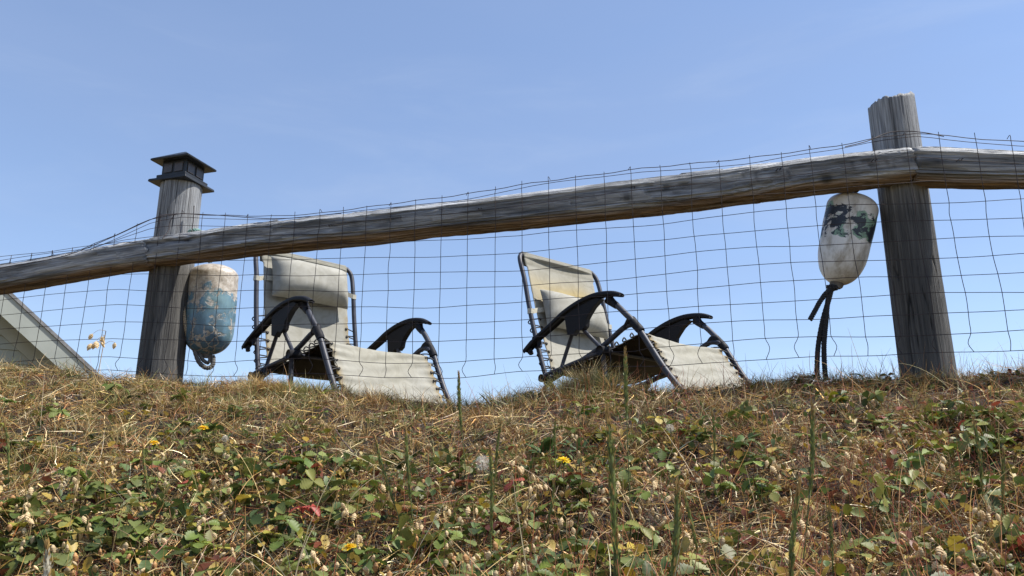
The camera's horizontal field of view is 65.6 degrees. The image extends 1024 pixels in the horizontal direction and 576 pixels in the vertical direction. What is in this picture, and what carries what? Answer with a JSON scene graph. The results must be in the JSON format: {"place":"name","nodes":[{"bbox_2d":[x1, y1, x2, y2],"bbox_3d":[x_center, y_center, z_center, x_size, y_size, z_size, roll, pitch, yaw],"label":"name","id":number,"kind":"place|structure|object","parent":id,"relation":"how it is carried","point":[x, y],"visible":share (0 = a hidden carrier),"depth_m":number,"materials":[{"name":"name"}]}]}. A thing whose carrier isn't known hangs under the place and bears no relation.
{"place":"outdoors","nodes":[
{"label":"outdoors","id":0,"kind":"place"},
{"bbox_2d":[0,355,1023,575],"bbox_3d":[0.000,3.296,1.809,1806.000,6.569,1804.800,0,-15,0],"label":"ground","id":1,"kind":"structure","parent":0,"point":[366,424],"depth_m":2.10,"materials":[{"name":"beige plant"}]},
{"bbox_2d":[3,419,10,496],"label":"green grass spike","id":2,"kind":"object","parent":1,"relation":"on","point":[8,448],"depth_m":1.85,"materials":[{"name":"green plant"}]},
{"bbox_2d":[1,492,39,512],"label":"strawberry plant","id":3,"kind":"object","parent":1,"relation":"on","point":[33,502],"visible":0.84,"depth_m":1.61,"materials":[{"name":"green plant"}]},
{"bbox_2d":[18,486,33,513],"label":"quaking grass","id":4,"kind":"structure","parent":1,"relation":"on","point":[30,490],"depth_m":1.61,"materials":[{"name":"plant"}]},
{"bbox_2d":[19,510,33,552],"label":"quaking grass","id":5,"kind":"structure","parent":1,"relation":"on","point":[27,515],"depth_m":1.48,"materials":[{"name":"plant"}]},
{"bbox_2d":[30,529,58,554],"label":"strawberry plant","id":6,"kind":"object","parent":1,"relation":"on","point":[41,541],"visible":0.91,"depth_m":1.38,"materials":[{"name":"green plant"}]},
{"bbox_2d":[42,537,53,575],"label":"wooden stick","id":7,"kind":"object","parent":1,"relation":"on","point":[47,567],"depth_m":0.81,"materials":[{"name":"grey wood"}]},
{"bbox_2d":[0,293,100,378],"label":"house","id":8,"kind":"structure","parent":1,"relation":"on","point":[46,347],"depth_m":9.92,"materials":[{"name":"grey paint"}]},
{"bbox_2d":[39,405,70,423],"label":"strawberry plant","id":9,"kind":"object","parent":1,"relation":"on","point":[54,412],"visible":1,"depth_m":2.37,"materials":[{"name":"green plant"}]},
{"bbox_2d":[52,466,89,493],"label":"strawberry plant","id":10,"kind":"object","parent":1,"relation":"on","point":[71,471],"visible":0.85,"depth_m":1.79,"materials":[{"name":"green plant"}]},
{"bbox_2d":[76,514,91,569],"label":"quaking grass","id":11,"kind":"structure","parent":1,"relation":"on","point":[84,519],"depth_m":1.43,"materials":[{"name":"plant"}]},
{"bbox_2d":[66,330,116,544],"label":"quaking grass","id":12,"kind":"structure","parent":1,"relation":"on","point":[95,344],"depth_m":1.51,"materials":[{"name":"plant"}]},
{"bbox_2d":[83,481,111,506],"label":"strawberry plant","id":13,"kind":"object","parent":1,"relation":"on","point":[91,489],"visible":0.94,"depth_m":1.69,"materials":[{"name":"green plant"}]},
{"bbox_2d":[102,383,129,396],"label":"strawberry plant","id":14,"kind":"object","parent":1,"relation":"on","point":[109,386],"visible":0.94,"depth_m":2.69,"materials":[{"name":"green plant"}]},
{"bbox_2d":[99,520,155,552],"bbox_3d":[-0.686,0.448,1.420,0.090,0.066,0.071,0,-15,0],"label":"strawberry plant","id":15,"kind":"object","parent":1,"relation":"on","point":[143,531],"visible":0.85,"depth_m":1.41,"materials":[{"name":"green plant"}]},
{"bbox_2d":[142,441,153,514],"bbox_3d":[-0.742,0.404,1.628,0.053,0.187,0.009,0,-15,0],"label":"green grass spike","id":16,"kind":"object","parent":1,"relation":"on","point":[145,472],"depth_m":1.64,"materials":[{"name":"green plant"}]},
{"bbox_2d":[143,531,166,570],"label":"quaking grass","id":17,"kind":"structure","parent":1,"relation":"on","point":[147,539],"depth_m":1.37,"materials":[{"name":"plant"}]},
{"bbox_2d":[162,498,189,526],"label":"strawberry plant","id":18,"kind":"object","parent":1,"relation":"on","point":[181,508],"visible":0.98,"depth_m":1.60,"materials":[{"name":"green plant"}]},
{"bbox_2d":[170,387,187,406],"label":"strawberry plant","id":19,"kind":"object","parent":1,"relation":"on","point":[183,393],"visible":0.9,"depth_m":2.57,"materials":[{"name":"green plant"}]},
{"bbox_2d":[196,515,216,549],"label":"quaking grass","id":20,"kind":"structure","parent":1,"relation":"on","point":[201,521],"depth_m":1.48,"materials":[{"name":"plant"}]},
{"bbox_2d":[201,422,223,440],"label":"strawberry plant","id":21,"kind":"object","parent":1,"relation":"on","point":[210,426],"visible":0.94,"depth_m":2.22,"materials":[{"name":"green plant"}]},
{"bbox_2d":[213,474,232,518],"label":"quaking grass","id":22,"kind":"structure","parent":1,"relation":"on","point":[227,484],"depth_m":1.65,"materials":[{"name":"plant"}]},
{"bbox_2d":[232,458,253,488],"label":"strawberry plant","id":23,"kind":"object","parent":1,"relation":"on","point":[245,473],"visible":0.94,"depth_m":1.83,"materials":[{"name":"green plant"}]},
{"bbox_2d":[241,501,299,536],"bbox_3d":[-0.457,0.437,1.505,0.121,0.067,0.048,-2,-15,9],"label":"strawberry plant","id":24,"kind":"object","parent":1,"relation":"on","point":[279,508],"visible":0.95,"depth_m":1.50,"materials":[{"name":"green plant"}]},
{"bbox_2d":[280,455,313,475],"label":"strawberry plant","id":25,"kind":"object","parent":1,"relation":"on","point":[307,462],"visible":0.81,"depth_m":1.91,"materials":[{"name":"green plant"}]},
{"bbox_2d":[284,535,315,565],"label":"strawberry plant","id":26,"kind":"object","parent":1,"relation":"on","point":[309,540],"visible":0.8,"depth_m":1.43,"materials":[{"name":"green plant"}]},
{"bbox_2d":[289,504,320,526],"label":"strawberry plant","id":27,"kind":"object","parent":1,"relation":"on","point":[308,508],"visible":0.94,"depth_m":1.58,"materials":[{"name":"red plant"}]},
{"bbox_2d":[289,468,325,500],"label":"strawberry plant","id":28,"kind":"object","parent":1,"relation":"on","point":[306,483],"visible":0.96,"depth_m":1.71,"materials":[{"name":"green plant"}]},
{"bbox_2d":[310,548,326,570],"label":"quaking grass","id":29,"kind":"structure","parent":1,"relation":"on","point":[314,557],"depth_m":1.28,"materials":[{"name":"plant"}]},
{"bbox_2d":[319,500,360,528],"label":"strawberry plant","id":30,"kind":"object","parent":1,"relation":"on","point":[336,513],"visible":0.87,"depth_m":1.59,"materials":[{"name":"green plant"}]},
{"bbox_2d":[334,499,356,533],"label":"quaking grass","id":31,"kind":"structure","parent":1,"relation":"on","point":[345,512],"depth_m":1.54,"materials":[{"name":"plant"}]},
{"bbox_2d":[241,253,452,404],"bbox_3d":[-0.815,0.220,3.963,0.720,0.962,1.091,14,-17,-41],"label":"recliner chair","id":32,"kind":"object","parent":1,"relation":"on","point":[277,310],"visible":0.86,"depth_m":3.98,"materials":[{"name":"white fabric"}]},
{"bbox_2d":[342,543,355,575],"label":"dandelion","id":33,"kind":"object","parent":1,"relation":"on","point":[348,548],"visible":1,"depth_m":1.32,"materials":[{"name":"yellow plant"}]},
{"bbox_2d":[350,530,362,575],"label":"quaking grass","id":34,"kind":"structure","parent":1,"relation":"on","point":[359,539],"depth_m":1.41,"materials":[{"name":"plant"}]},
{"bbox_2d":[349,455,374,474],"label":"strawberry plant","id":35,"kind":"object","parent":1,"relation":"on","point":[356,462],"visible":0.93,"depth_m":1.94,"materials":[{"name":"green plant"}]},
{"bbox_2d":[373,434,399,519],"bbox_3d":[-0.241,0.399,1.581,0.080,0.220,0.013,0,-15,0],"label":"green grass spike","id":36,"kind":"object","parent":1,"relation":"on","point":[383,471],"depth_m":1.59,"materials":[{"name":"green plant"}]},
{"bbox_2d":[384,514,431,562],"bbox_3d":[-0.188,0.443,1.409,0.045,0.083,0.101,-10,-18,32],"label":"strawberry plant","id":37,"kind":"object","parent":1,"relation":"on","point":[406,537],"visible":0.92,"depth_m":1.41,"materials":[{"name":"green plant"}]},
{"bbox_2d":[404,424,414,535],"bbox_3d":[-0.204,0.390,1.583,0.031,0.241,0.015,0,-15,0],"label":"green grass spike","id":38,"kind":"object","parent":1,"relation":"on","point":[407,466],"depth_m":1.59,"materials":[{"name":"green plant"}]},
{"bbox_2d":[430,448,452,470],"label":"strawberry plant","id":39,"kind":"object","parent":1,"relation":"on","point":[448,460],"visible":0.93,"depth_m":1.99,"materials":[{"name":"green plant"}]},
{"bbox_2d":[456,370,468,493],"bbox_3d":[-0.116,0.343,1.866,0.036,0.308,0.016,0,-15,0],"label":"green grass spike","id":40,"kind":"object","parent":1,"relation":"on","point":[459,402],"depth_m":1.88,"materials":[{"name":"green plant"}]},
{"bbox_2d":[448,505,487,528],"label":"strawberry plant","id":41,"kind":"object","parent":1,"relation":"on","point":[452,517],"visible":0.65,"depth_m":1.57,"materials":[{"name":"green plant"}]},
{"bbox_2d":[465,502,477,538],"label":"quaking grass","id":42,"kind":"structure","parent":1,"relation":"on","point":[468,511],"depth_m":1.54,"materials":[{"name":"plant"}]},
{"bbox_2d":[475,455,488,487],"bbox_3d":[-0.069,0.443,1.872,0.037,0.098,0.037,0,-15,0],"label":"dandelion clock","id":43,"kind":"object","parent":1,"relation":"on","point":[482,462],"visible":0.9,"depth_m":1.88,"materials":[{"name":"white plant"}]},
{"bbox_2d":[488,444,494,569],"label":"green grass spike","id":44,"kind":"object","parent":1,"relation":"on","point":[491,492],"depth_m":1.34,"materials":[{"name":"green plant"}]},
{"bbox_2d":[493,419,501,498],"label":"green grass spike","id":45,"kind":"object","parent":1,"relation":"on","point":[497,446],"depth_m":1.77,"materials":[{"name":"green plant"}]},
{"bbox_2d":[3,375,1014,575],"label":"lance leaves","id":46,"kind":"object","parent":1,"relation":"on","point":[229,534],"visible":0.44,"depth_m":2.02,"materials":[{"name":"green plant"}]},
{"bbox_2d":[0,399,1023,575],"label":"scattered seed heads","id":47,"kind":"object","parent":1,"relation":"on","point":[233,546],"visible":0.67,"depth_m":1.45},
{"bbox_2d":[0,91,1023,384],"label":"fence","id":48,"kind":"object","parent":1,"relation":"on","point":[900,169],"visible":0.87,"depth_m":2.91,"materials":[{"name":"brown wood"}]},
{"bbox_2d":[148,152,216,193],"bbox_3d":[-1.475,-0.530,3.569,0.199,0.163,0.199,-5,-16,16],"label":"post cap","id":49,"kind":"object","parent":48,"relation":"on","point":[186,166],"visible":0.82,"depth_m":3.51,"materials":[{"name":"paint"}]},
{"bbox_2d":[183,228,238,369],"bbox_3d":[-1.310,0.056,3.453,0.214,0.615,0.218,0,-15,0],"label":"buoy","id":50,"kind":"object","parent":48,"relation":"hanging from","point":[224,316],"visible":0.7,"depth_m":3.38,"materials":[{"name":"blue paint"}]},
{"bbox_2d":[808,191,878,380],"bbox_3d":[1.170,-0.030,2.800,0.289,0.715,0.166,0,-15,0],"label":"buoy","id":51,"kind":"object","parent":48,"relation":"hanging from","point":[843,254],"visible":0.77,"depth_m":2.78,"materials":[{"name":"white paint"}]},
{"bbox_2d":[0,369,1023,575],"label":"strawberry ground cover","id":52,"kind":"object","parent":1,"relation":"on","point":[192,533],"visible":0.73,"depth_m":1.61,"materials":[{"name":"green plant"}]},
{"bbox_2d":[0,354,1023,575],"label":"grass tufts","id":53,"kind":"object","parent":1,"relation":"on","point":[576,380],"visible":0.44,"depth_m":2.30,"materials":[{"name":"plant"}]},
{"bbox_2d":[0,369,1023,575],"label":"mixed leaves","id":54,"kind":"object","parent":1,"relation":"on","point":[301,469],"visible":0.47,"depth_m":1.62,"materials":[{"name":"green plant"}]},
{"bbox_2d":[0,342,1023,575],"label":"red stems","id":55,"kind":"object","parent":1,"relation":"on","point":[809,513],"visible":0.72,"depth_m":1.59,"materials":[{"name":"plant"}]},
{"bbox_2d":[0,326,1023,575],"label":"long straw stems","id":56,"kind":"object","parent":1,"relation":"on","point":[970,526],"visible":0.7,"depth_m":1.43,"materials":[{"name":"plant"}]},
{"bbox_2d":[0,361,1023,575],"bbox_3d":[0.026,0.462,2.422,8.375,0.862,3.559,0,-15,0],"label":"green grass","id":57,"kind":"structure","parent":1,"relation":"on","point":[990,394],"depth_m":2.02,"materials":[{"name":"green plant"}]},
{"bbox_2d":[0,353,1023,454],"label":"crest fringe","id":58,"kind":"object","parent":1,"relation":"on","point":[327,398],"visible":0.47,"depth_m":2.50,"materials":[{"name":"plant"}]},
{"bbox_2d":[510,461,523,508],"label":"quaking grass","id":59,"kind":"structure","parent":1,"relation":"on","point":[520,469],"depth_m":1.73,"materials":[{"name":"plant"}]},
{"bbox_2d":[512,546,530,575],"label":"quaking grass","id":60,"kind":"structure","parent":1,"relation":"on","point":[517,566],"depth_m":1.13,"materials":[{"name":"plant"}]},
{"bbox_2d":[528,474,547,521],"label":"quaking grass","id":61,"kind":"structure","parent":1,"relation":"on","point":[530,488],"depth_m":1.64,"materials":[{"name":"plant"}]},
{"bbox_2d":[526,437,568,457],"bbox_3d":[0.095,0.427,2.081,0.132,0.064,0.142,0,-15,0],"label":"leafy rosette","id":62,"kind":"object","parent":1,"relation":"on","point":[546,444],"visible":0.5,"depth_m":2.06,"materials":[{"name":"green plant"}]},
{"bbox_2d":[543,478,555,539],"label":"green grass spike","id":63,"kind":"object","parent":1,"relation":"on","point":[551,508],"depth_m":1.49,"materials":[{"name":"green plant"}]},
{"bbox_2d":[552,415,557,476],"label":"green grass spike","id":64,"kind":"object","parent":1,"relation":"on","point":[554,437],"depth_m":1.97,"materials":[{"name":"green plant"}]},
{"bbox_2d":[557,457,570,503],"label":"dandelion","id":65,"kind":"object","parent":1,"relation":"on","point":[563,460],"visible":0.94,"depth_m":1.72,"materials":[{"name":"yellow plant"}]},
{"bbox_2d":[559,515,574,552],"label":"quaking grass","id":66,"kind":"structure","parent":1,"relation":"on","point":[561,520],"depth_m":1.41,"materials":[{"name":"plant"}]},
{"bbox_2d":[558,437,597,452],"bbox_3d":[0.171,0.413,2.088,0.108,0.047,0.098,4,-16,-15],"label":"leafy rosette","id":67,"kind":"object","parent":1,"relation":"on","point":[575,447],"visible":0.66,"depth_m":2.08,"materials":[{"name":"green plant"}]},
{"bbox_2d":[563,501,593,526],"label":"strawberry plant","id":68,"kind":"object","parent":1,"relation":"on","point":[582,505],"visible":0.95,"depth_m":1.53,"materials":[{"name":"green plant"}]},
{"bbox_2d":[576,404,597,424],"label":"strawberry plant","id":69,"kind":"object","parent":1,"relation":"on","point":[588,411],"visible":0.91,"depth_m":2.28,"materials":[{"name":"green plant"}]},
{"bbox_2d":[605,403,619,575],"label":"green grass spike","id":70,"kind":"object","parent":1,"relation":"on","point":[612,483],"depth_m":0.83,"materials":[{"name":"green plant"}]},
{"bbox_2d":[613,526,622,575],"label":"green grass spike","id":71,"kind":"object","parent":1,"relation":"on","point":[617,556],"depth_m":0.81,"materials":[{"name":"green plant"}]},
{"bbox_2d":[622,347,631,535],"bbox_3d":[0.225,0.305,1.541,0.016,0.393,0.016,0,-15,0],"label":"green grass spike","id":72,"kind":"object","parent":1,"relation":"on","point":[625,381],"depth_m":1.56,"materials":[{"name":"green plant"}]},
{"bbox_2d":[517,251,749,389],"bbox_3d":[0.602,0.193,3.893,0.720,0.942,1.091,13,-20,-40],"label":"recliner chair","id":73,"kind":"object","parent":1,"relation":"on","point":[588,343],"visible":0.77,"depth_m":3.89,"materials":[{"name":"white fabric"}]},
{"bbox_2d":[618,520,660,556],"bbox_3d":[0.220,0.433,1.375,0.082,0.063,0.077,-11,-19,36],"label":"strawberry plant","id":74,"kind":"object","parent":1,"relation":"on","point":[649,535],"visible":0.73,"depth_m":1.37,"materials":[{"name":"green plant"}]},
{"bbox_2d":[650,480,660,519],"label":"quaking grass","id":75,"kind":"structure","parent":1,"relation":"on","point":[654,485],"depth_m":1.58,"materials":[{"name":"plant"}]},
{"bbox_2d":[668,476,682,575],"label":"green grass spike","id":76,"kind":"object","parent":1,"relation":"on","point":[676,537],"depth_m":0.82,"materials":[{"name":"green plant"}]},
{"bbox_2d":[682,491,699,559],"bbox_3d":[0.296,0.405,1.293,0.030,0.150,0.010,0,-15,0],"label":"green grass spike","id":77,"kind":"object","parent":1,"relation":"on","point":[687,508],"depth_m":1.30,"materials":[{"name":"green plant"}]},
{"bbox_2d":[684,529,707,553],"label":"quaking grass","id":78,"kind":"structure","parent":1,"relation":"on","point":[692,541],"depth_m":1.33,"materials":[{"name":"plant"}]},
{"bbox_2d":[711,409,715,482],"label":"green grass spike","id":79,"kind":"object","parent":1,"relation":"on","point":[714,434],"depth_m":1.79,"materials":[{"name":"green plant"}]},
{"bbox_2d":[702,467,735,505],"bbox_3d":[0.415,0.401,1.607,0.090,0.077,0.058,11,-19,-35],"label":"strawberry plant","id":80,"kind":"object","parent":1,"relation":"on","point":[707,479],"visible":0.98,"depth_m":1.61,"materials":[{"name":"green plant"}]},
{"bbox_2d":[719,433,762,446],"bbox_3d":[0.584,0.390,2.043,0.109,0.037,0.120,0,-15,0],"label":"leafy rosette","id":81,"kind":"object","parent":1,"relation":"on","point":[742,437],"visible":0.57,"depth_m":2.04,"materials":[{"name":"green plant"}]},
{"bbox_2d":[728,400,756,423],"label":"strawberry plant","id":82,"kind":"object","parent":1,"relation":"on","point":[742,410],"visible":0.94,"depth_m":2.20,"materials":[{"name":"green plant"}]},
{"bbox_2d":[741,475,780,507],"bbox_3d":[0.499,0.410,1.603,0.075,0.066,0.053,0,-15,0],"label":"strawberry plant","id":83,"kind":"object","parent":1,"relation":"on","point":[747,484],"visible":0.86,"depth_m":1.60,"materials":[{"name":"green plant"}]},
{"bbox_2d":[748,485,782,512],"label":"strawberry plant","id":84,"kind":"object","parent":1,"relation":"on","point":[773,496],"visible":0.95,"depth_m":1.57,"materials":[{"name":"green plant"}]},
{"bbox_2d":[764,456,780,502],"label":"quaking grass","id":85,"kind":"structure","parent":1,"relation":"on","point":[773,469],"depth_m":1.67,"materials":[{"name":"plant"}]},
{"bbox_2d":[787,477,800,575],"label":"green grass spike","id":86,"kind":"object","parent":1,"relation":"on","point":[792,536],"depth_m":0.82,"materials":[{"name":"green plant"}]},
{"bbox_2d":[797,516,815,557],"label":"quaking grass","id":87,"kind":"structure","parent":1,"relation":"on","point":[802,526],"depth_m":1.32,"materials":[{"name":"plant"}]},
{"bbox_2d":[802,399,815,570],"bbox_3d":[0.454,0.310,1.220,0.048,0.285,0.014,0,-15,0],"label":"green grass spike","id":88,"kind":"object","parent":1,"relation":"on","point":[812,451],"depth_m":1.23,"materials":[{"name":"green plant"}]},
{"bbox_2d":[827,503,834,575],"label":"green grass spike","id":89,"kind":"object","parent":1,"relation":"on","point":[830,530],"depth_m":1.19,"materials":[{"name":"green plant"}]},
{"bbox_2d":[824,390,854,410],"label":"strawberry plant","id":90,"kind":"object","parent":1,"relation":"on","point":[843,398],"visible":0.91,"depth_m":2.26,"materials":[{"name":"green plant"}]},
{"bbox_2d":[841,447,859,495],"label":"quaking grass","id":91,"kind":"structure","parent":1,"relation":"on","point":[848,457],"depth_m":1.65,"materials":[{"name":"plant"}]},
{"bbox_2d":[851,412,895,427],"bbox_3d":[0.977,0.359,2.141,0.112,0.047,0.124,8,-17,-28],"label":"leafy rosette","id":92,"kind":"object","parent":1,"relation":"on","point":[871,418],"visible":0.56,"depth_m":2.13,"materials":[{"name":"green plant"}]},
{"bbox_2d":[861,390,886,407],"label":"strawberry plant","id":93,"kind":"object","parent":1,"relation":"on","point":[878,395],"visible":0.95,"depth_m":2.25,"materials":[{"name":"green plant"}]},
{"bbox_2d":[867,473,891,521],"bbox_3d":[0.664,0.380,1.440,0.043,0.087,0.070,-7,-16,24],"label":"strawberry plant","id":94,"kind":"object","parent":1,"relation":"on","point":[879,492],"visible":0.97,"depth_m":1.44,"materials":[{"name":"green plant"}]},
{"bbox_2d":[872,485,903,514],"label":"strawberry plant","id":95,"kind":"object","parent":1,"relation":"on","point":[886,491],"visible":0.59,"depth_m":1.49,"materials":[{"name":"green plant"}]},
{"bbox_2d":[884,469,925,496],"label":"strawberry plant","id":96,"kind":"object","parent":1,"relation":"on","point":[906,480],"visible":0.93,"depth_m":1.56,"materials":[{"name":"green plant"}]},
{"bbox_2d":[900,448,933,481],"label":"strawberry plant","id":97,"kind":"object","parent":1,"relation":"on","point":[914,458],"visible":0.91,"depth_m":1.64,"materials":[{"name":"green plant"}]},
{"bbox_2d":[914,541,948,573],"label":"quaking grass","id":98,"kind":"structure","parent":1,"relation":"on","point":[939,550],"depth_m":1.15,"materials":[{"name":"plant"}]},
{"bbox_2d":[940,452,955,502],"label":"quaking grass","id":99,"kind":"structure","parent":1,"relation":"on","point":[942,465],"depth_m":1.59,"materials":[{"name":"plant"}]},
{"bbox_2d":[958,430,993,463],"bbox_3d":[1.016,0.344,1.729,0.070,0.075,0.060,0,-15,0],"label":"strawberry plant","id":100,"kind":"object","parent":1,"relation":"on","point":[964,436],"visible":0.84,"depth_m":1.74,"materials":[{"name":"green plant"}]},
{"bbox_2d":[971,415,984,525],"bbox_3d":[0.877,0.346,1.486,0.017,0.216,0.013,0,-15,0],"label":"green grass spike","id":101,"kind":"object","parent":1,"relation":"on","point":[980,460],"depth_m":1.49,"materials":[{"name":"green plant"}]},
{"bbox_2d":[957,474,1000,497],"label":"strawberry plant","id":102,"kind":"object","parent":1,"relation":"on","point":[976,481],"visible":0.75,"depth_m":1.55,"materials":[{"name":"green plant"}]},
{"bbox_2d":[972,502,999,548],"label":"quaking grass","id":103,"kind":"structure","parent":1,"relation":"on","point":[975,510],"depth_m":1.37,"materials":[{"name":"plant"}]},
{"bbox_2d":[1000,446,1005,525],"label":"green grass spike","id":104,"kind":"object","parent":1,"relation":"on","point":[1002,477],"depth_m":1.43,"materials":[{"name":"green plant"}]},
{"bbox_2d":[992,514,1023,558],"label":"strawberry plant","id":105,"kind":"object","parent":1,"relation":"on","point":[1006,524],"visible":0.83,"depth_m":1.29,"materials":[{"name":"green plant"}]},
{"bbox_2d":[0,0,1023,404],"label":"sky","id":106,"kind":"structure","parent":0,"point":[297,107],"materials":[{"name":"blue"}]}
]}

